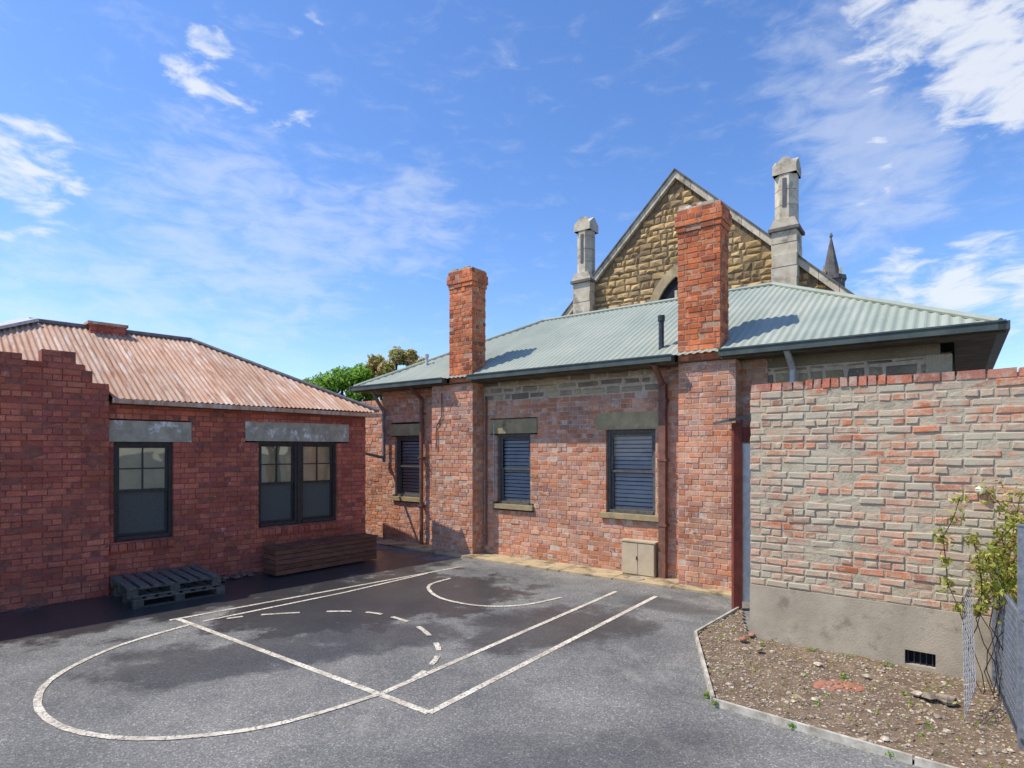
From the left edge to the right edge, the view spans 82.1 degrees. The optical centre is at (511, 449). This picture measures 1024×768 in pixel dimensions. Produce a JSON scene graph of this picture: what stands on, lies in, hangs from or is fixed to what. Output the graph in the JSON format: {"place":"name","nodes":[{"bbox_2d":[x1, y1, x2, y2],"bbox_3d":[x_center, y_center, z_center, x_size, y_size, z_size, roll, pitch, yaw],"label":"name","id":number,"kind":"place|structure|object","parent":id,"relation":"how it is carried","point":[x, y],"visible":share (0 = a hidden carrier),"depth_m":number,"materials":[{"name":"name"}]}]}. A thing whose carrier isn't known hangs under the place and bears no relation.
{"place":"outdoors","nodes":[
{"label":"outdoors","id":0,"kind":"place"},
{"bbox_2d":[0,536,920,767],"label":"asphalt ground","id":1,"kind":"structure","parent":0,"point":[627,689],"depth_m":5.64,"materials":[{"name":"grey asphalt"}]},
{"bbox_2d":[110,565,224,608],"bbox_3d":[-5.195,2.053,8.881,1.119,0.295,1.262,0,0,45],"label":"wooden pallet","id":2,"kind":"object","parent":1,"relation":"on","point":[200,578],"visible":1,"depth_m":8.67,"materials":[{"name":"grey wood"}]},
{"bbox_2d":[0,349,365,611],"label":"walls","id":3,"kind":"structure","parent":1,"relation":"on","point":[65,424],"depth_m":8.83,"materials":[{"name":"brick"}]},
{"bbox_2d":[119,448,164,533],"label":"window inside","id":4,"kind":"object","parent":3,"relation":"attached to","point":[141,511],"depth_m":9.35,"materials":[{"name":"grey glass"}]},
{"bbox_2d":[113,442,171,540],"bbox_3d":[-5.867,0.648,9.336,0.120,1.525,0.828,0,0,44],"label":"window frame","id":5,"kind":"object","parent":3,"relation":"attached to","point":[167,489],"visible":0.94,"depth_m":9.34,"materials":[{"name":"black wood"}]},
{"bbox_2d":[0,322,376,412],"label":"roof","id":6,"kind":"structure","parent":3,"relation":"on","point":[134,366],"depth_m":10.49,"materials":[{"name":"metal"}]},
{"bbox_2d":[83,320,128,336],"bbox_3d":[-7.637,-2.170,11.045,0.480,0.340,0.630,0,0,44],"label":"chimney stub","id":7,"kind":"object","parent":6,"relation":"on","point":[101,328],"visible":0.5,"depth_m":10.88,"materials":[{"name":"brick"}]},
{"bbox_2d":[0,317,381,417],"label":"gutters and ridges","id":8,"kind":"object","parent":6,"relation":"attached to","point":[22,321],"visible":0.91,"depth_m":10.69,"materials":[{"name":"metal"}]},
{"bbox_2d":[245,441,290,520],"bbox_3d":[-4.685,0.627,11.209,0.828,1.745,0.960,0,0,44],"label":"window inside","id":9,"kind":"object","parent":3,"relation":"attached to","point":[275,501],"depth_m":10.92,"materials":[{"name":"grey glass"}]},
{"bbox_2d":[255,441,296,526],"bbox_3d":[-4.363,0.627,10.900,0.120,1.545,0.760,0,0,44],"label":"window frame","id":10,"kind":"object","parent":3,"relation":"attached to","point":[292,482],"visible":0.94,"depth_m":10.96,"materials":[{"name":"black wood"}]},
{"bbox_2d":[297,442,299,522],"bbox_3d":[-4.086,0.627,11.189,0.120,1.545,0.040,0,0,44],"label":"window mullion","id":11,"kind":"structure","parent":3,"relation":"on","point":[298,482],"depth_m":11.14},
{"bbox_2d":[286,441,329,516],"bbox_3d":[-4.130,0.627,11.786,0.828,1.745,0.960,0,0,44],"label":"window inside","id":12,"kind":"object","parent":3,"relation":"attached to","point":[316,499],"depth_m":11.50,"materials":[{"name":"grey glass"}]},
{"bbox_2d":[300,442,335,522],"bbox_3d":[-3.809,0.627,11.477,0.120,1.545,0.760,0,0,44],"label":"window frame","id":13,"kind":"object","parent":3,"relation":"attached to","point":[332,480],"visible":0.96,"depth_m":11.54,"materials":[{"name":"black wood"}]},
{"bbox_2d":[15,557,357,609],"bbox_3d":[-5.201,2.179,9.566,0.472,0.064,6.521,0,0,43],"label":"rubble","id":14,"kind":"object","parent":1,"relation":"on","point":[224,578],"visible":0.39,"depth_m":9.99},
{"bbox_2d":[261,533,377,575],"bbox_3d":[-3.534,1.938,11.007,0.480,0.465,2.160,0,0,40],"label":"bench","id":15,"kind":"object","parent":1,"relation":"on","point":[364,544],"visible":1,"depth_m":10.73,"materials":[{"name":"brown wood"}]},
{"bbox_2d":[303,362,378,401],"bbox_3d":[-5.679,-0.267,18.570,3.174,4.935,1.940,0,0,0],"label":"tree","id":16,"kind":"object","parent":1,"relation":"on","point":[337,380],"visible":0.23,"depth_m":18.10,"materials":[{"name":"green plant"}]},
{"bbox_2d":[33,566,657,739],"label":"court markings","id":17,"kind":"object","parent":1,"relation":"on","point":[42,713],"visible":1,"depth_m":5.83,"materials":[{"name":"paint"}]},
{"bbox_2d":[362,400,382,535],"bbox_3d":[-4.110,0.475,15.675,2.984,3.450,0.264,0,0,37],"label":"brickwork","id":18,"kind":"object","parent":1,"relation":"on","point":[374,488],"visible":0.18,"depth_m":15.10,"materials":[{"name":"brick"}]},
{"bbox_2d":[361,346,424,399],"bbox_3d":[-3.871,-0.575,19.093,2.762,5.550,2.130,0,0,0],"label":"photinia bush","id":19,"kind":"object","parent":1,"relation":"on","point":[380,366],"visible":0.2,"depth_m":18.81,"materials":[{"name":"green plant"}]},
{"bbox_2d":[382,343,951,578],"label":"walls","id":20,"kind":"structure","parent":1,"relation":"on","point":[567,517],"depth_m":11.05,"materials":[{"name":"brick"}]},
{"bbox_2d":[401,440,418,492],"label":"window inside","id":21,"kind":"object","parent":20,"relation":"attached to","point":[410,456],"depth_m":14.09,"materials":[{"name":"glass"}]},
{"bbox_2d":[397,436,423,496],"bbox_3d":[-2.408,0.400,13.919,0.854,1.440,0.120,0,0,37],"label":"window frame","id":22,"kind":"object","parent":20,"relation":"attached to","point":[399,479],"visible":0.57,"depth_m":14.11,"materials":[{"name":"black wood"}]},
{"bbox_2d":[498,433,534,504],"bbox_3d":[0.079,0.400,12.028,0.864,1.440,0.120,0,0,37],"label":"window frame","id":23,"kind":"object","parent":20,"relation":"attached to","point":[501,469],"visible":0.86,"depth_m":12.23,"materials":[{"name":"black wood"}]},
{"bbox_2d":[504,433,537,499],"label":"window inside","id":24,"kind":"object","parent":20,"relation":"attached to","point":[516,482],"depth_m":12.17,"materials":[{"name":"glass"}]},
{"bbox_2d":[365,315,795,578],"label":"downpipes","id":25,"kind":"object","parent":20,"relation":"attached to","point":[662,460],"visible":0.83,"depth_m":9.90,"materials":[{"name":"brown metal"}]},
{"bbox_2d":[432,359,742,590],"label":"chimney breasts","id":26,"kind":"object","parent":20,"relation":"attached to","point":[710,393],"visible":0.91,"depth_m":9.38,"materials":[{"name":"brick"}]},
{"bbox_2d":[447,199,731,383],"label":"chimneys","id":27,"kind":"object","parent":26,"relation":"on","point":[702,230],"visible":0.91,"depth_m":9.32,"materials":[{"name":"brick"}]},
{"bbox_2d":[608,429,655,514],"bbox_3d":[2.142,0.395,10.460,0.942,1.490,0.120,0,0,37],"label":"window frame","id":28,"kind":"object","parent":20,"relation":"attached to","point":[611,486],"visible":0.94,"depth_m":10.52,"materials":[{"name":"black wood"}]},
{"bbox_2d":[614,435,652,508],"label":"window inside","id":29,"kind":"object","parent":20,"relation":"attached to","point":[633,452],"depth_m":10.59,"materials":[{"name":"glass"}]},
{"bbox_2d":[620,538,657,576],"bbox_3d":[2.207,1.870,10.162,0.650,0.590,0.192,0,0,37],"label":"meter cabinet","id":30,"kind":"object","parent":20,"relation":"attached to","point":[639,557],"visible":0.94,"depth_m":10.08,"materials":[{"name":"metal"}]},
{"bbox_2d":[398,352,952,434],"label":"house body","id":31,"kind":"structure","parent":1,"relation":"on","point":[524,418],"depth_m":13.08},
{"bbox_2d":[362,286,982,384],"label":"roof","id":32,"kind":"structure","parent":31,"relation":"on","point":[767,315],"depth_m":10.74,"materials":[{"name":"grey metal"}]},
{"bbox_2d":[349,282,1009,394],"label":"gutters and ridges","id":33,"kind":"object","parent":31,"relation":"on","point":[978,345],"visible":0.75,"depth_m":8.74,"materials":[{"name":"grey metal"}]},
{"bbox_2d":[713,415,750,609],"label":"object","id":34,"kind":"structure","parent":1,"relation":"on","point":[740,523],"depth_m":8.01,"materials":[{"name":"red paint"}]},
{"bbox_2d":[694,607,1023,767],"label":"garden bed","id":35,"kind":"object","parent":1,"relation":"on","point":[908,715],"visible":0.95,"depth_m":5.04,"materials":[{"name":"soil"}]},
{"bbox_2d":[930,478,1023,700],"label":"climbing plant","id":36,"kind":"object","parent":35,"relation":"on","point":[997,557],"visible":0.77,"depth_m":5.03,"materials":[{"name":"green plant"}]},
{"bbox_2d":[962,524,1023,750],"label":"metal fence","id":37,"kind":"object","parent":35,"relation":"on","point":[1010,660],"visible":0.83,"depth_m":4.65,"materials":[{"name":"metal"}]},
{"bbox_2d":[750,583,990,682],"bbox_3d":[4.592,1.927,5.473,4.520,0.745,0.260,0,0,38],"label":"concrete footing","id":38,"kind":"object","parent":1,"relation":"on","point":[919,638],"visible":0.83,"depth_m":6.03,"materials":[{"name":"concrete"}]},
{"bbox_2d":[750,367,1023,615],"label":"brickwork","id":39,"kind":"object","parent":38,"relation":"on","point":[856,482],"visible":0.9,"depth_m":5.99,"materials":[{"name":"brick"}]},
{"bbox_2d":[975,486,985,493],"bbox_3d":[4.358,0.377,5.467,0.082,0.066,0.084,0,0,39],"label":"flower","id":40,"kind":"object","parent":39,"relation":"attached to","point":[979,490],"visible":0.64,"depth_m":5.45,"materials":[{"name":"white plant"}]},
{"bbox_2d":[0,0,1023,399],"label":"sky","id":41,"kind":"structure","parent":0,"point":[295,188],"materials":[{"name":"blue"}]},
{"bbox_2d":[377,539,730,597],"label":"concrete path","id":42,"kind":"structure","parent":0,"point":[667,582],"depth_m":10.79,"materials":[{"name":"beige concrete"}]},
{"bbox_2d":[629,576,643,579],"bbox_3d":[2.088,2.167,9.848,0.260,0.026,0.260,0,0,0],"label":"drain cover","id":43,"kind":"object","parent":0,"point":[636,578],"visible":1,"depth_m":9.80,"materials":[{"name":"concrete"}]},
{"bbox_2d":[561,156,854,315],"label":"church","id":44,"kind":"structure","parent":0,"point":[638,264],"depth_m":30.15,"materials":[{"name":"stone"}]}
]}

